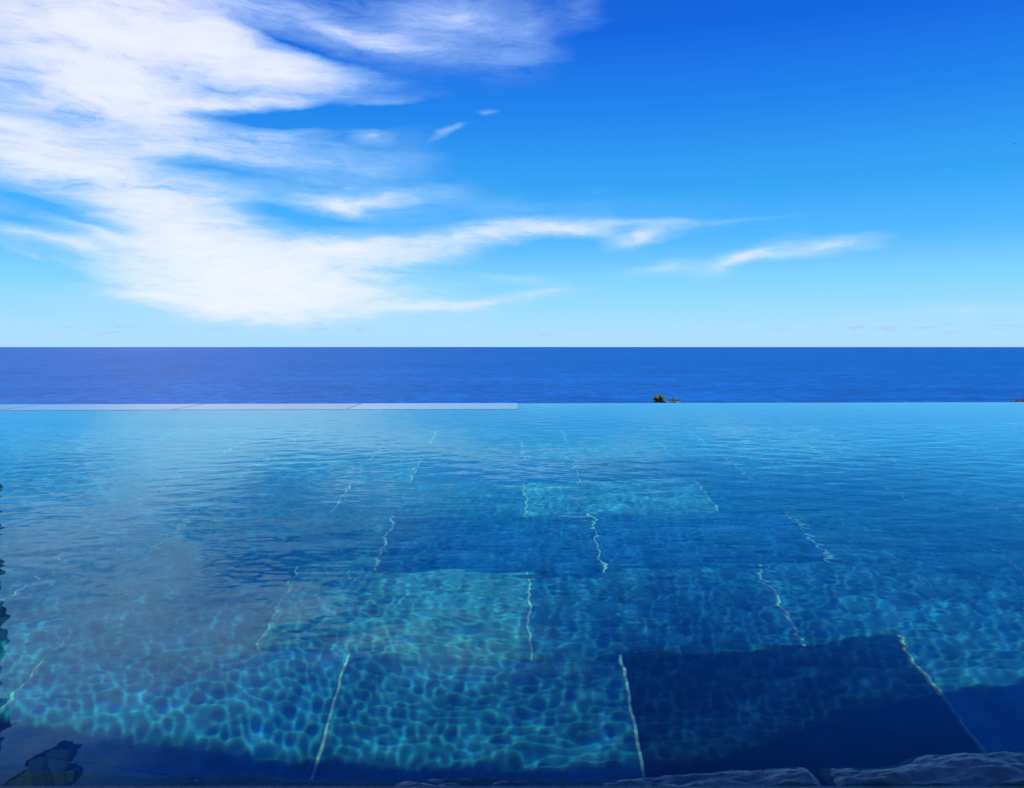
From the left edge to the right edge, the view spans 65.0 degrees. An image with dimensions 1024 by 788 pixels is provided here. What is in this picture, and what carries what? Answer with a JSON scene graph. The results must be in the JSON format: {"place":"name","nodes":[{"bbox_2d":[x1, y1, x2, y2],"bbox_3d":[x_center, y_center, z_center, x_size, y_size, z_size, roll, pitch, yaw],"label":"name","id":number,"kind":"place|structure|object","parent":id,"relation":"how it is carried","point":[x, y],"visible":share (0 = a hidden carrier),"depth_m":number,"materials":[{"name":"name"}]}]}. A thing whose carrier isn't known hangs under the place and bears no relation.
{"place":"outdoors","nodes":[
{"label":"outdoors","id":0,"kind":"place"},
{"bbox_2d":[0,402,1023,785],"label":"pool water","id":1,"kind":"structure","parent":0,"point":[562,594],"depth_m":1.31,"materials":[{"name":"blue liquid"}]},
{"bbox_2d":[0,347,1023,403],"bbox_3d":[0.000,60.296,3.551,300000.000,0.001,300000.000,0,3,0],"label":"sea","id":2,"kind":"structure","parent":0,"point":[184,375],"depth_m":1747.67,"materials":[{"name":"liquid"}]},
{"bbox_2d":[0,786,1023,787],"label":"pool deck","id":3,"kind":"structure","parent":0,"point":[511,786],"depth_m":0.72,"materials":[{"name":"stone"}]},
{"bbox_2d":[391,767,820,785],"bbox_3d":[-0.005,0.399,0.755,0.583,0.098,0.048,0,3,0],"label":"coping stone","id":4,"kind":"object","parent":3,"relation":"attached to","point":[800,776],"visible":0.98,"depth_m":0.74,"materials":[{"name":"stone"}]},
{"bbox_2d":[830,751,1023,785],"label":"coping stone","id":5,"kind":"object","parent":3,"relation":"attached to","point":[1004,768],"visible":0.99,"depth_m":0.75,"materials":[{"name":"stone"}]},
{"bbox_2d":[0,0,1023,346],"label":"sky","id":6,"kind":"structure","parent":0,"point":[174,173],"materials":[{"name":"blue"}]},
{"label":"hillside","id":7,"kind":"structure","parent":0,"visible":0},
{"bbox_2d":[342,402,900,403],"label":"weir wall","id":8,"kind":"structure","parent":7,"relation":"on","point":[781,402],"depth_m":5.81,"materials":[{"name":"tile"}]},
{"bbox_2d":[0,404,42,409],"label":"weir slab","id":9,"kind":"structure","parent":8,"relation":"on","point":[5,406],"depth_m":5.46,"materials":[{"name":"stone"}]},
{"bbox_2d":[2,404,200,409],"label":"weir slab","id":10,"kind":"structure","parent":8,"relation":"on","point":[107,407],"depth_m":5.28,"materials":[{"name":"stone"}]},
{"bbox_2d":[175,403,360,409],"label":"weir slab","id":11,"kind":"structure","parent":8,"relation":"on","point":[272,407],"depth_m":5.28,"materials":[{"name":"stone"}]},
{"bbox_2d":[347,403,517,409],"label":"weir slab","id":12,"kind":"structure","parent":8,"relation":"on","point":[363,406],"depth_m":5.35,"materials":[{"name":"white stone"}]},
{"bbox_2d":[651,394,668,402],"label":"coconut palm","id":13,"kind":"object","parent":7,"relation":"on","point":[659,398],"visible":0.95,"depth_m":200.15,"materials":[{"name":"green plant"}]},
{"bbox_2d":[669,396,680,402],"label":"coconut palm","id":14,"kind":"object","parent":7,"relation":"on","point":[675,401],"visible":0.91,"depth_m":200.27,"materials":[{"name":"green plant"}]}
]}

